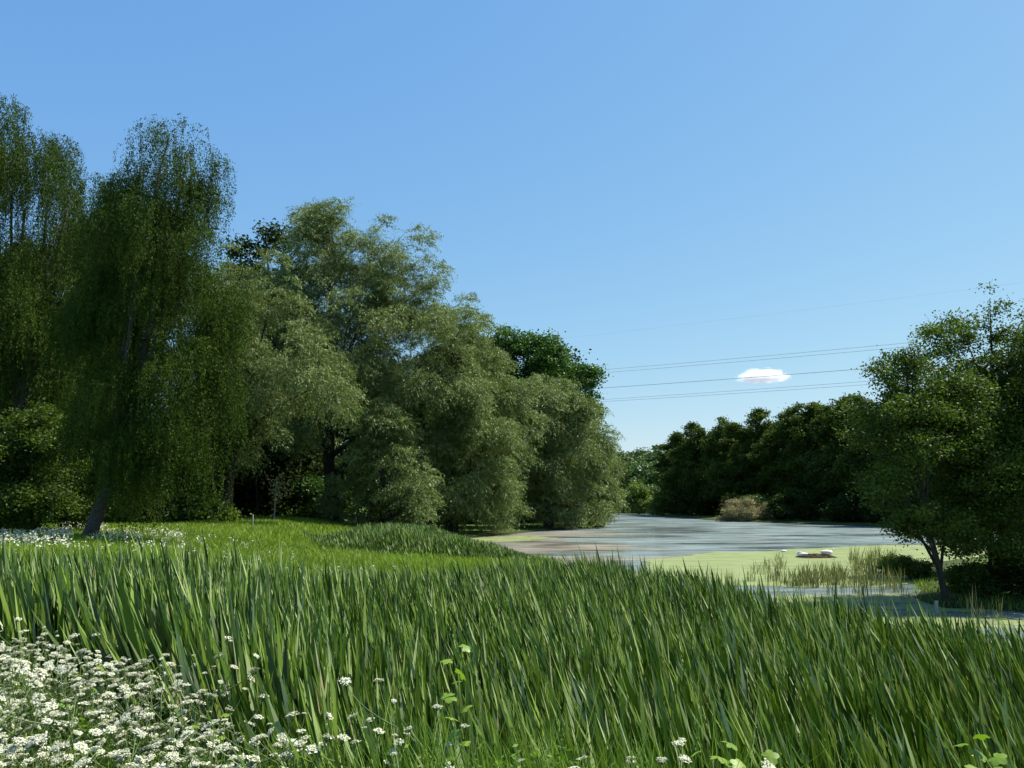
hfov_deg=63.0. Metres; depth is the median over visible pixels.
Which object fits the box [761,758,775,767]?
cow parsley
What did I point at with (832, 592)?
reed tuft
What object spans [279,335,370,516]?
shaded tree
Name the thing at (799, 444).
alder
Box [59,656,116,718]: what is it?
cow parsley
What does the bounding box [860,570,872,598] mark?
reed tuft
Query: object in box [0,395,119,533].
field maple
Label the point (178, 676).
cow parsley
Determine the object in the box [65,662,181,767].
cow parsley
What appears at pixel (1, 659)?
cow parsley
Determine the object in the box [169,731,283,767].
cow parsley
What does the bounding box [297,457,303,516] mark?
dead stem
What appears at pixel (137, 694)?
cow parsley
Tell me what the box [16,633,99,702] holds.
cow parsley
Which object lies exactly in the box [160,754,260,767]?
cow parsley
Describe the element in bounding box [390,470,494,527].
shrub
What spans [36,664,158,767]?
cow parsley
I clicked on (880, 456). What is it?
alder
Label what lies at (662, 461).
alder
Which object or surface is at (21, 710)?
cow parsley
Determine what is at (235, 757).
cow parsley
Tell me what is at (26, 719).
cow parsley
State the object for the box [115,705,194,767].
cow parsley
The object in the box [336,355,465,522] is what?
shaded tree
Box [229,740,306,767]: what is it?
cow parsley
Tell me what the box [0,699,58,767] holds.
cow parsley
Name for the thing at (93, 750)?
cow parsley
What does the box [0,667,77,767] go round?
cow parsley
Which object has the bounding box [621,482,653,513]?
bush
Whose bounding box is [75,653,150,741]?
cow parsley
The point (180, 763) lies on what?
cow parsley
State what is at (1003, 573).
shrub
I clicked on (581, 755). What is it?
cattail
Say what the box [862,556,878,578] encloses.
reed tuft
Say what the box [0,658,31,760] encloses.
cow parsley
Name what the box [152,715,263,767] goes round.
cow parsley
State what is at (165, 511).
shrub
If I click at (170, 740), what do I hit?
cow parsley
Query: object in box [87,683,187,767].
cow parsley
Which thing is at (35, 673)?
cow parsley
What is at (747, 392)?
power cable
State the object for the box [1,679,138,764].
cow parsley
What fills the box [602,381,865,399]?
power cable
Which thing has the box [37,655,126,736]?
cow parsley
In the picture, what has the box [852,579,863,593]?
reed tuft
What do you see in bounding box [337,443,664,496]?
distant wood
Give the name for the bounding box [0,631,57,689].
cow parsley
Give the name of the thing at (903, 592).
reed tuft
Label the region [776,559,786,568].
reed tuft
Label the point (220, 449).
shaded tree
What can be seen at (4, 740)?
cow parsley
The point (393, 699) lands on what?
cow parsley
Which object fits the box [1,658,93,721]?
cow parsley
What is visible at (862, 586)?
reed tuft
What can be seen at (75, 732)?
cow parsley
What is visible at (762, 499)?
bush
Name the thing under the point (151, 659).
cow parsley
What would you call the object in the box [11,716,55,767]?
cow parsley
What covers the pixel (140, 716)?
cow parsley
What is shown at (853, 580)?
reed tuft
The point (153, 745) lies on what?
cow parsley
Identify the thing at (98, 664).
cow parsley
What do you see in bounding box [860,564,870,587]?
reed tuft
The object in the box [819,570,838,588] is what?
reed tuft
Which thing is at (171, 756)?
cow parsley
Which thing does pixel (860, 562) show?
reed tuft
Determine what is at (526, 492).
shrub
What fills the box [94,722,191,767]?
cow parsley
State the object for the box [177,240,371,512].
silver willow
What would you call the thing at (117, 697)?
cow parsley
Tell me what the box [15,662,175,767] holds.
cow parsley
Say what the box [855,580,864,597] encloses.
reed tuft
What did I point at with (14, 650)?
cow parsley
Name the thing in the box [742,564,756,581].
reed tuft
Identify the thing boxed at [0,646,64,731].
cow parsley
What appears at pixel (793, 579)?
reed tuft
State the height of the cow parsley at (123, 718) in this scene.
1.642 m
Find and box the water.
[470,514,1023,642]
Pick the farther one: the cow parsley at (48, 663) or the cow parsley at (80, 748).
the cow parsley at (48, 663)
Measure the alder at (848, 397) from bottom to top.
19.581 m
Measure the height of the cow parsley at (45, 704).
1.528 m
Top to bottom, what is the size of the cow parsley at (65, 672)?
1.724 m
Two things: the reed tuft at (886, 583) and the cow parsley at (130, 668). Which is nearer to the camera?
the cow parsley at (130, 668)
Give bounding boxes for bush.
[610,487,634,511]
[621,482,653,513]
[643,484,659,509]
[646,496,667,514]
[661,498,680,513]
[712,492,741,516]
[713,495,779,520]
[739,493,773,517]
[761,487,827,519]
[816,491,869,521]
[857,495,896,522]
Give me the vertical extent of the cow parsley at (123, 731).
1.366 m
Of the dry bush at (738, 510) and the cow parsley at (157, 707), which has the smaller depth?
the cow parsley at (157, 707)
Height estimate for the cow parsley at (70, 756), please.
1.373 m
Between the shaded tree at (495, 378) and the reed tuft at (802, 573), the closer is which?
the reed tuft at (802, 573)
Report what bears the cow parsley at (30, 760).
on the ground at (534, 528)
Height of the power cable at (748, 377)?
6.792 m
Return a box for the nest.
[795,553,836,557]
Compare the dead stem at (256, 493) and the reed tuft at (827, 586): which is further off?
the dead stem at (256, 493)
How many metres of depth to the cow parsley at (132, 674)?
5.52 m
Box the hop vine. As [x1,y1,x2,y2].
[441,644,472,760]
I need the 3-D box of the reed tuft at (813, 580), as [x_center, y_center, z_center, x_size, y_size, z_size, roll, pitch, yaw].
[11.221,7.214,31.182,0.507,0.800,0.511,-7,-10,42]
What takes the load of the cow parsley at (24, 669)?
on the ground at (534, 528)
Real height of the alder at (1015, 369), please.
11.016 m
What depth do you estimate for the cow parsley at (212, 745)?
3.86 m
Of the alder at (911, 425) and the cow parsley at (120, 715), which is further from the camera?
the alder at (911, 425)
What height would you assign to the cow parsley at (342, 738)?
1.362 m
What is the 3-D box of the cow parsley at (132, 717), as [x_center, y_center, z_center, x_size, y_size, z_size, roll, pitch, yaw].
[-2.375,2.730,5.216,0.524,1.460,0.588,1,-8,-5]
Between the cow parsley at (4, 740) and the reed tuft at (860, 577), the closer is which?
the cow parsley at (4, 740)
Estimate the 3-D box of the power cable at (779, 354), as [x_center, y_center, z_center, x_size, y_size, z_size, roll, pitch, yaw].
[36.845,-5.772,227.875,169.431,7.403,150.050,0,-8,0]
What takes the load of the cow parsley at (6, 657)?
on the ground at (534, 528)
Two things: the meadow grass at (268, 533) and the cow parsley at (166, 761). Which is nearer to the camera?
the cow parsley at (166, 761)
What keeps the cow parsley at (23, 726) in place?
on the ground at (534, 528)
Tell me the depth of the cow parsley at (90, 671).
5.80 m
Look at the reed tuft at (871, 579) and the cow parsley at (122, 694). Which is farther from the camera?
the reed tuft at (871, 579)
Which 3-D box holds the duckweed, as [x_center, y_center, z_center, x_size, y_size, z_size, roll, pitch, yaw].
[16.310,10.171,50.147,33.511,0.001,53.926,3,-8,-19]
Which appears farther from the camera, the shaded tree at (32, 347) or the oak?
the oak
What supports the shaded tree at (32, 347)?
on the ground at (534, 528)
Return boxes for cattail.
[227,741,247,767]
[574,733,585,766]
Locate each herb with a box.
[59,665,104,762]
[188,713,232,767]
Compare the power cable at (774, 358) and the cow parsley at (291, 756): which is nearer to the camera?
the cow parsley at (291, 756)
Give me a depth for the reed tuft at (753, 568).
36.68 m
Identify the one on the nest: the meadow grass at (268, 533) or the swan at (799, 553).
the swan at (799, 553)
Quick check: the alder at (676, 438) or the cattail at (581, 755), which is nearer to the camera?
the cattail at (581, 755)
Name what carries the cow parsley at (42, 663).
on the ground at (534, 528)
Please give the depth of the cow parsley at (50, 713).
5.10 m
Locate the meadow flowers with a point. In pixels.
(25, 535)
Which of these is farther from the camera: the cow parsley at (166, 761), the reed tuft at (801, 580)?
the reed tuft at (801, 580)
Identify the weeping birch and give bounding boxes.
[0,92,148,527]
[39,113,260,538]
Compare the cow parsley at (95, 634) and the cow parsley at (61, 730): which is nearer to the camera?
the cow parsley at (61, 730)
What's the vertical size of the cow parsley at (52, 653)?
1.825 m
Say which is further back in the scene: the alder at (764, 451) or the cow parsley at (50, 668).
the alder at (764, 451)
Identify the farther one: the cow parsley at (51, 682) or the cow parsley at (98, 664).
the cow parsley at (98, 664)
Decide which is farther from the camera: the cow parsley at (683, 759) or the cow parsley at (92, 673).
the cow parsley at (92, 673)
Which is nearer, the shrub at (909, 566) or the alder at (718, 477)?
the shrub at (909, 566)
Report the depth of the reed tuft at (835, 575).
32.59 m
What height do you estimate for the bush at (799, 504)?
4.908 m
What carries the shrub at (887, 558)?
on the ground at (534, 528)
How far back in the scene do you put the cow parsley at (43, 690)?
5.46 m
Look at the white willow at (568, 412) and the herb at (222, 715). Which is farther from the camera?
the white willow at (568, 412)
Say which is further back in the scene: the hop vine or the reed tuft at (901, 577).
the reed tuft at (901, 577)
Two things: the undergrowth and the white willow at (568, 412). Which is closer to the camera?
the undergrowth
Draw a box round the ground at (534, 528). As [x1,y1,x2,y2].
[105,478,1023,611]
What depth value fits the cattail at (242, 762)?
3.63 m
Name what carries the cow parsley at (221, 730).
on the ground at (534, 528)
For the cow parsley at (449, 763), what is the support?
on the ground at (534, 528)
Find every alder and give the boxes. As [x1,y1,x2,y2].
[650,436,677,499]
[652,430,687,497]
[656,421,706,514]
[674,426,719,503]
[694,416,736,502]
[703,421,764,497]
[725,423,767,490]
[726,407,779,493]
[746,420,789,499]
[762,406,789,496]
[768,401,815,493]
[772,401,827,498]
[787,403,840,485]
[801,397,858,500]
[817,392,878,506]
[827,392,857,449]
[832,340,1023,604]
[836,408,882,500]
[846,379,936,503]
[891,362,1023,561]
[895,279,1023,590]
[955,321,1023,582]
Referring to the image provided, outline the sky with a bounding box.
[0,0,1023,452]
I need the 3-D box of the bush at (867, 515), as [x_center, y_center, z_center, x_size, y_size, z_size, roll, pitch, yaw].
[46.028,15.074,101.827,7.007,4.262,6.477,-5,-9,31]
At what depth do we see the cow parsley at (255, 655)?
5.30 m
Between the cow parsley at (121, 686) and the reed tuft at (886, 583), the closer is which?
the cow parsley at (121, 686)
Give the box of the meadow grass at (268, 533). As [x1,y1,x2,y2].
[0,515,1023,611]
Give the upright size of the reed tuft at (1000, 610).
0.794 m
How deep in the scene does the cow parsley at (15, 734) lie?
4.94 m
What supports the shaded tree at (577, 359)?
on the ground at (534, 528)
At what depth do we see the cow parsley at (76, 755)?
4.06 m
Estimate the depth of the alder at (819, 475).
114.44 m
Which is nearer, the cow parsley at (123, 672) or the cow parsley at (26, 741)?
the cow parsley at (26, 741)
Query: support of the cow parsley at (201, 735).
on the ground at (534, 528)
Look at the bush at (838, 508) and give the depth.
105.44 m
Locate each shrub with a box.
[31,484,180,524]
[164,487,251,521]
[240,464,324,515]
[279,471,359,518]
[306,455,404,521]
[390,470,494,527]
[469,469,586,522]
[868,550,917,569]
[876,553,935,578]
[933,557,1007,595]
[974,551,1023,596]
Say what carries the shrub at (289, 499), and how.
on the ground at (534, 528)
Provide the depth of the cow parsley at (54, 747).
4.42 m
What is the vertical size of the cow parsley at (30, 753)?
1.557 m
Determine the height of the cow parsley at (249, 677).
1.730 m
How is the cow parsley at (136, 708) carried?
on the ground at (534, 528)
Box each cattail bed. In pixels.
[0,523,1023,767]
[303,521,552,564]
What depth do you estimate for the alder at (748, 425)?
149.52 m
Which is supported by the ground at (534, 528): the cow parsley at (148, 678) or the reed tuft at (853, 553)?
the cow parsley at (148, 678)
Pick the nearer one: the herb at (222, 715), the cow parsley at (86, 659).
the herb at (222, 715)
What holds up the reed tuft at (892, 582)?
on the water
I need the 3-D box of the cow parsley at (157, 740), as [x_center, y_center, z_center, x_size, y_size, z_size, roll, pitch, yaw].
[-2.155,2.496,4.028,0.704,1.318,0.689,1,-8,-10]
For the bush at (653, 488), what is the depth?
178.60 m
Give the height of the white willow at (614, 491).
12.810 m
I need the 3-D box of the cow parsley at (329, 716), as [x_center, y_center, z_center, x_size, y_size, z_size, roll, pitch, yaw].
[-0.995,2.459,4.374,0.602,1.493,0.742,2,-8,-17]
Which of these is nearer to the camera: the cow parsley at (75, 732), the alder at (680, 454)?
the cow parsley at (75, 732)
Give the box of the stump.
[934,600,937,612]
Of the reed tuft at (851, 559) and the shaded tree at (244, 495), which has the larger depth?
the shaded tree at (244, 495)
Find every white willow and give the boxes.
[236,197,501,522]
[308,396,447,525]
[384,292,553,531]
[482,372,625,527]
[563,423,631,525]
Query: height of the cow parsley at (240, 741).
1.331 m
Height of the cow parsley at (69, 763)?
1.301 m
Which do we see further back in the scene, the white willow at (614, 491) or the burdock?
the white willow at (614, 491)
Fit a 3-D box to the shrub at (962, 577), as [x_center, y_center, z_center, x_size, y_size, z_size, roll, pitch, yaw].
[14.740,6.353,26.901,2.380,1.497,1.880,0,-8,0]
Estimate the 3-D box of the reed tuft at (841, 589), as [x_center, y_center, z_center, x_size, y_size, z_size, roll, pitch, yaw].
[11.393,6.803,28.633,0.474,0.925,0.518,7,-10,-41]
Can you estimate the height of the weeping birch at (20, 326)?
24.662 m
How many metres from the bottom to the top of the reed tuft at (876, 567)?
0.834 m
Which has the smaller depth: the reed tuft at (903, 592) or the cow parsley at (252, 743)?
the cow parsley at (252, 743)
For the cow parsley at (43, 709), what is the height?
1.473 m
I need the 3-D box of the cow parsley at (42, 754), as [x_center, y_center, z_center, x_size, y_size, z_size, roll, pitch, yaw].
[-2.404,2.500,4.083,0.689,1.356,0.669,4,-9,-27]
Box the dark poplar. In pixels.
[212,218,307,353]
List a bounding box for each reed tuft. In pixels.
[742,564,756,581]
[749,561,761,573]
[761,562,778,578]
[767,567,782,585]
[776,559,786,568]
[783,569,794,583]
[789,570,804,586]
[793,562,812,583]
[794,576,811,585]
[794,578,805,604]
[803,570,818,587]
[806,560,821,578]
[806,572,817,588]
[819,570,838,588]
[820,564,833,582]
[822,568,848,583]
[824,578,834,592]
[826,581,837,596]
[831,564,849,584]
[837,572,850,595]
[841,567,862,586]
[847,546,857,563]
[849,545,858,559]
[852,566,866,585]
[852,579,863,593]
[855,554,867,570]
[855,568,872,584]
[855,576,866,594]
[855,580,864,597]
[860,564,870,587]
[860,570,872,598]
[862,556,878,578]
[866,571,878,586]
[867,558,880,574]
[869,573,889,595]
[873,564,890,583]
[878,576,892,589]
[881,563,898,582]
[885,572,900,588]
[895,568,904,587]
[895,584,908,599]
[963,586,977,616]
[973,604,989,621]
[991,594,1006,619]
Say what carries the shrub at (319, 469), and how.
on the ground at (534, 528)
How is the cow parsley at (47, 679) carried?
on the ground at (534, 528)
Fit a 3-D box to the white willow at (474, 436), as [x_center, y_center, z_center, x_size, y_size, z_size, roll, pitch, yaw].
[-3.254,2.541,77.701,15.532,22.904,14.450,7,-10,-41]
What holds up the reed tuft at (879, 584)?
in the water
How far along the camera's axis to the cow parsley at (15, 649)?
6.25 m
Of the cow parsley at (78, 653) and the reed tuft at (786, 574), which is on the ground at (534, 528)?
the cow parsley at (78, 653)
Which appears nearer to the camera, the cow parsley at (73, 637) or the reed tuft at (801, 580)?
the cow parsley at (73, 637)
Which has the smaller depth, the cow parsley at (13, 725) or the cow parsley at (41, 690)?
the cow parsley at (13, 725)
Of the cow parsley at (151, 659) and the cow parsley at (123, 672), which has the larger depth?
the cow parsley at (151, 659)
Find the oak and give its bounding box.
[459,322,613,480]
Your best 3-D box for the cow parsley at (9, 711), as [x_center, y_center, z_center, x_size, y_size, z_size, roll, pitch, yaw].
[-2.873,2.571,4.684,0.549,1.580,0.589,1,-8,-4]
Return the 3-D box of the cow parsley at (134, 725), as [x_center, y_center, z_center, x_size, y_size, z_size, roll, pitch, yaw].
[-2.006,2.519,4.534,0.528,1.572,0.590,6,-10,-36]
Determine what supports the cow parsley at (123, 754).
on the ground at (534, 528)
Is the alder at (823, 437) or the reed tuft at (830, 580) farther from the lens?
the alder at (823, 437)
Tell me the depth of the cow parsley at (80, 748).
4.02 m
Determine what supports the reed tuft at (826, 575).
in the water
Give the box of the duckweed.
[473,536,1023,629]
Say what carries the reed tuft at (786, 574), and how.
in the water
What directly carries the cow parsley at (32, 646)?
on the ground at (534, 528)
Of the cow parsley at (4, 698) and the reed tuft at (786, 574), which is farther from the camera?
the reed tuft at (786, 574)
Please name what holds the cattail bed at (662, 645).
on the ground at (534, 528)
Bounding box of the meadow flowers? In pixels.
[0,522,395,572]
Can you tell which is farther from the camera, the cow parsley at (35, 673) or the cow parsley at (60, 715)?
the cow parsley at (35, 673)
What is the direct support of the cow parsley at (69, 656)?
on the ground at (534, 528)
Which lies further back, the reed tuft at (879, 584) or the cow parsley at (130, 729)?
the reed tuft at (879, 584)
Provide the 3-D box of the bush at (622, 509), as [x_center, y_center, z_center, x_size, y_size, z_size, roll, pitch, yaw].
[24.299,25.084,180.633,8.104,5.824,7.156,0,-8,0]
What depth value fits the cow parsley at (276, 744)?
4.30 m
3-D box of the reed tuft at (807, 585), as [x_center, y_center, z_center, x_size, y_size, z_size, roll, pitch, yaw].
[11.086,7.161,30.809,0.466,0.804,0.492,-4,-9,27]
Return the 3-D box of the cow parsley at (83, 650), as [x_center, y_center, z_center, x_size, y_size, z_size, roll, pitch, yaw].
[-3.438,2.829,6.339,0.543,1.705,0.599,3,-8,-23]
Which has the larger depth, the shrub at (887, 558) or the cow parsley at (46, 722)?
the shrub at (887, 558)
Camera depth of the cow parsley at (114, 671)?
5.96 m
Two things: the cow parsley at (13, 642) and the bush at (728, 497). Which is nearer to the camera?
the cow parsley at (13, 642)
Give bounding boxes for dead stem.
[254,469,258,515]
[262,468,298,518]
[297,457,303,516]
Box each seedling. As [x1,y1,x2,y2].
[691,741,737,767]
[953,734,1007,767]
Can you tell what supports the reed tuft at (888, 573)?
in the water
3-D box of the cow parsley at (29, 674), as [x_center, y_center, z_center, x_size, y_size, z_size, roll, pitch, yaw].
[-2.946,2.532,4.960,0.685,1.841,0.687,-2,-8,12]
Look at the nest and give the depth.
46.41 m
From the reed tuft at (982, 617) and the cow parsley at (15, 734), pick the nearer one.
the cow parsley at (15, 734)
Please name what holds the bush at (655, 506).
on the ground at (534, 528)
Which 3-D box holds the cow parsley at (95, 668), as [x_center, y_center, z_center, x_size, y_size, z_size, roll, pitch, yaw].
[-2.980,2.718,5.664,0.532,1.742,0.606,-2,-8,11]
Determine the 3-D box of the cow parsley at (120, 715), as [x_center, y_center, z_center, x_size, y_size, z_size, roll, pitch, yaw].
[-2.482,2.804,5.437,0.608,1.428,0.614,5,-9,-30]
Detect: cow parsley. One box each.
[0,617,77,696]
[0,626,69,701]
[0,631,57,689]
[0,633,81,696]
[0,636,43,739]
[0,643,46,762]
[0,644,81,723]
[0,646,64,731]
[0,647,96,766]
[0,649,82,731]
[0,657,33,726]
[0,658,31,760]
[0,663,77,755]
[0,664,27,699]
[0,664,101,725]
[0,665,84,763]
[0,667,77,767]
[0,667,81,767]
[0,676,81,767]
[0,681,156,767]
[0,688,62,731]
[0,697,22,765]
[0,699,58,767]
[0,701,21,759]
[0,707,82,764]
[0,714,108,767]
[0,720,68,767]
[0,728,23,767]
[0,734,8,767]
[1,646,37,688]
[1,648,42,732]
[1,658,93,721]
[1,667,50,723]
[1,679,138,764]
[1,743,73,767]
[2,638,73,691]
[2,644,36,731]
[3,681,94,734]
[3,697,77,758]
[3,710,56,765]
[3,742,31,766]
[4,641,82,707]
[4,657,132,767]
[4,702,66,764]
[5,716,76,757]
[6,641,54,671]
[6,680,92,764]
[6,706,78,766]
[6,721,54,766]
[7,651,82,732]
[7,675,117,766]
[8,672,93,741]
[9,654,61,696]
[10,698,52,762]
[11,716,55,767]
[12,712,68,767]
[13,708,115,761]
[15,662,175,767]
[15,673,58,762]
[15,738,120,767]
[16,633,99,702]
[16,654,125,741]
[20,757,35,767]
[26,701,119,767]
[27,678,52,725]
[31,720,176,767]
[32,644,102,720]
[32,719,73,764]
[35,686,141,766]
[36,659,149,765]
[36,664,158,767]
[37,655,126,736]
[37,728,103,767]
[43,648,118,701]
[45,654,107,738]
[45,751,112,767]
[50,753,165,767]
[52,657,106,737]
[53,675,189,752]
[56,726,116,767]
[57,657,102,720]
[57,736,204,767]
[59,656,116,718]
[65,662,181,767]
[68,653,169,767]
[70,657,152,708]
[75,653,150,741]
[77,740,242,767]
[84,646,118,704]
[84,728,214,767]
[86,692,174,767]
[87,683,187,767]
[87,728,213,767]
[88,738,163,767]
[93,660,158,766]
[94,694,192,767]
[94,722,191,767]
[95,668,155,742]
[96,672,170,765]
[96,693,196,767]
[97,688,193,763]
[98,657,177,738]
[100,697,214,767]
[101,671,184,765]
[102,731,149,767]
[103,683,219,758]
[105,694,169,762]
[106,726,201,754]
[107,668,180,763]
[108,654,195,724]
[108,726,228,763]
[112,672,183,742]
[114,680,255,767]
[115,691,176,767]
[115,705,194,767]
[116,668,211,763]
[118,755,198,767]
[121,718,207,762]
[125,689,231,762]
[126,752,227,767]
[132,706,214,763]
[135,673,246,767]
[135,732,243,757]
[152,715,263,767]
[155,665,287,750]
[158,738,244,767]
[158,747,279,767]
[159,752,289,767]
[160,636,258,763]
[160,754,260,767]
[165,742,281,767]
[168,704,299,767]
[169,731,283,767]
[176,746,244,767]
[182,730,256,767]
[184,694,305,767]
[188,729,341,767]
[189,723,333,767]
[215,721,339,766]
[225,734,322,767]
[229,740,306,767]
[267,712,388,767]
[281,748,302,767]
[297,728,399,767]
[337,726,451,767]
[339,677,469,767]
[390,752,522,767]
[570,737,691,767]
[580,755,667,767]
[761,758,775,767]
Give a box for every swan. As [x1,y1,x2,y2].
[797,551,807,555]
[820,548,834,554]
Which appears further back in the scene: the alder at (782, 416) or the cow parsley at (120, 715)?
the alder at (782, 416)
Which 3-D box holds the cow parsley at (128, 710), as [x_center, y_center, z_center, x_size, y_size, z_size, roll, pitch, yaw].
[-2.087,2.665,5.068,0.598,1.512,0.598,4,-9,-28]
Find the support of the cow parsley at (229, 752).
on the ground at (534, 528)
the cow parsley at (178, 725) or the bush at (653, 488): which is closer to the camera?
the cow parsley at (178, 725)
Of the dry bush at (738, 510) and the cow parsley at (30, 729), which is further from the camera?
the dry bush at (738, 510)
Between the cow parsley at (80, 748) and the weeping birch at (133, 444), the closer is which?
the cow parsley at (80, 748)
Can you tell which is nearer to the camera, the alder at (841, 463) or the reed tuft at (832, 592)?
the reed tuft at (832, 592)
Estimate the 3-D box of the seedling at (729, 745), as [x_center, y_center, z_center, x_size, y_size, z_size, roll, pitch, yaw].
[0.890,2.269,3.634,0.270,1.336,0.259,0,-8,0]
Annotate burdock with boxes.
[730,750,778,767]
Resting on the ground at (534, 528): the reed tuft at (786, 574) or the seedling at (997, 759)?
the seedling at (997, 759)
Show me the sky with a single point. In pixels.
(587, 170)
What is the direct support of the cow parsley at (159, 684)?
on the ground at (534, 528)
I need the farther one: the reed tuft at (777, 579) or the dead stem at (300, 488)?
the dead stem at (300, 488)
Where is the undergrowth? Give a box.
[0,667,1020,767]
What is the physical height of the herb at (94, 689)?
1.663 m
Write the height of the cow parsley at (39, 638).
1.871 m
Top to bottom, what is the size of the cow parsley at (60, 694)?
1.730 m
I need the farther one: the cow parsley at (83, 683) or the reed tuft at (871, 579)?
the reed tuft at (871, 579)
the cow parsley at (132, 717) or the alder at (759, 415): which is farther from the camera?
the alder at (759, 415)
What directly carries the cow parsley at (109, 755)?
on the ground at (534, 528)
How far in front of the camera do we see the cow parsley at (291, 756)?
4.30 m
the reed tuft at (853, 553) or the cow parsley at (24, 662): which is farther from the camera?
the reed tuft at (853, 553)
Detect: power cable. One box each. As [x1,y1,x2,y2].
[595,360,968,388]
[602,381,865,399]
[602,383,883,401]
[605,335,985,369]
[618,339,986,371]
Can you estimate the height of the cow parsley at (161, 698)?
1.586 m
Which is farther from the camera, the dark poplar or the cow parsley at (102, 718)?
the dark poplar
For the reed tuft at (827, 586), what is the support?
on the water
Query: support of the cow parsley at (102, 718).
on the ground at (534, 528)
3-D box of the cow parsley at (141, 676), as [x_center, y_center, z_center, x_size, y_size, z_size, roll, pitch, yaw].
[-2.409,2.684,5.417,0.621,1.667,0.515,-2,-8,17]
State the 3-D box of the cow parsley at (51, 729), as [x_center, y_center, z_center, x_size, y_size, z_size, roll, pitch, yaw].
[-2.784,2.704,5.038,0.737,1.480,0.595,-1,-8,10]
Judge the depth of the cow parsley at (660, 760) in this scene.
3.75 m
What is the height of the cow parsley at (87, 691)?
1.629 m
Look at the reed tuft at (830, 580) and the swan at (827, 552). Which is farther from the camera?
the swan at (827, 552)
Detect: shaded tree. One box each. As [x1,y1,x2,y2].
[0,193,279,495]
[0,234,105,482]
[161,336,317,516]
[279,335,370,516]
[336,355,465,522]
[421,340,541,522]
[495,346,629,517]
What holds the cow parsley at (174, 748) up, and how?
on the ground at (534, 528)
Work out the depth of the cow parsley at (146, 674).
5.71 m
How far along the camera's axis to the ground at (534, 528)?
74.92 m
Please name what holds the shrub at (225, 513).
on the ground at (534, 528)
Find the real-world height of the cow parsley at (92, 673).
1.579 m
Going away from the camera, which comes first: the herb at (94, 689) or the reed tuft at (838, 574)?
the herb at (94, 689)
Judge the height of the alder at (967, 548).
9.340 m
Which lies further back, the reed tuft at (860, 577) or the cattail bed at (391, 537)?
the cattail bed at (391, 537)
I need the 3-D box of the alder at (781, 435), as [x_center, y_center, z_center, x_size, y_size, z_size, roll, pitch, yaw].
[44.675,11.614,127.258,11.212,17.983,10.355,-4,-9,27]
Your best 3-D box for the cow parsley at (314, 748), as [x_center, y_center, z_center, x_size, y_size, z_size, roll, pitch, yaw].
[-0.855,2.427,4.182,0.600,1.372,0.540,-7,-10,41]
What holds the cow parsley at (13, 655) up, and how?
on the ground at (534, 528)
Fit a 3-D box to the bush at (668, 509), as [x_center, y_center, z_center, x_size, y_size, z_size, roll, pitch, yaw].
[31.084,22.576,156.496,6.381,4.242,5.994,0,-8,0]
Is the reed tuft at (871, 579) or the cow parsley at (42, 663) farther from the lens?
the reed tuft at (871, 579)
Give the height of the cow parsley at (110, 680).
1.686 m
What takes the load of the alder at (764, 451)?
on the ground at (534, 528)
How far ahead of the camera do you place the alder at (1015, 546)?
26.35 m
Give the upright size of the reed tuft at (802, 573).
0.961 m
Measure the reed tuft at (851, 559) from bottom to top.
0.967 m
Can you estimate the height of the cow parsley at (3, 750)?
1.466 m
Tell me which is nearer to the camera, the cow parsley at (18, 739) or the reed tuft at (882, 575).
the cow parsley at (18, 739)
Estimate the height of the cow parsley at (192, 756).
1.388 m
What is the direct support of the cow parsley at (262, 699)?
on the ground at (534, 528)
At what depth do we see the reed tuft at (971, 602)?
23.43 m
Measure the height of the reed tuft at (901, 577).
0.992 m
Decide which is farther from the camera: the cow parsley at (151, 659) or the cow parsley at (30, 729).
the cow parsley at (151, 659)
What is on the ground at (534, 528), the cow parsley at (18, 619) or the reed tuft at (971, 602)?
the cow parsley at (18, 619)
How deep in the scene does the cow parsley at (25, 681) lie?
6.24 m
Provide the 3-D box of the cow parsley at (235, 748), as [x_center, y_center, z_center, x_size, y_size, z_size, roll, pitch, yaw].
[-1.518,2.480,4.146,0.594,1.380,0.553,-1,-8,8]
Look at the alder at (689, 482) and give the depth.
147.32 m
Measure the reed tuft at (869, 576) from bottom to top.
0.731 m
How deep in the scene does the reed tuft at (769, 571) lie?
34.18 m
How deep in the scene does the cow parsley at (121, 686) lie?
5.15 m
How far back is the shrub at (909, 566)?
34.01 m
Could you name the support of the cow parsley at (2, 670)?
on the ground at (534, 528)
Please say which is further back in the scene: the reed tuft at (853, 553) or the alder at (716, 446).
the alder at (716, 446)
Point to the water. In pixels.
(643, 536)
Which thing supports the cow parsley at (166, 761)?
on the ground at (534, 528)
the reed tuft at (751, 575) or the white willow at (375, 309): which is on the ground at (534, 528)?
the white willow at (375, 309)
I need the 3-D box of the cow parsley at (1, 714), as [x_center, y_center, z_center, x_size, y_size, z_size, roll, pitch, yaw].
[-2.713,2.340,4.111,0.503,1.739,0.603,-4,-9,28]
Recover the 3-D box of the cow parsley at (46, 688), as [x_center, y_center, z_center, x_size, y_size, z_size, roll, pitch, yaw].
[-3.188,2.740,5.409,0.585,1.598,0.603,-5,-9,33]
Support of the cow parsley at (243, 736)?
on the ground at (534, 528)
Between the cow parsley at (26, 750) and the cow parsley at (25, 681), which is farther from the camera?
the cow parsley at (25, 681)
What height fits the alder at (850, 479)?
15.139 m
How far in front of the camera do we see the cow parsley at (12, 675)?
5.45 m
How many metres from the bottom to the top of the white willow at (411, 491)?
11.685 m
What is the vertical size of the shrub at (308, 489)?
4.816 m
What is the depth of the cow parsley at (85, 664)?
6.80 m
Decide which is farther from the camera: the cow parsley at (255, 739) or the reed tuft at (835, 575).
the reed tuft at (835, 575)
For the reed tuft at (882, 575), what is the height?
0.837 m

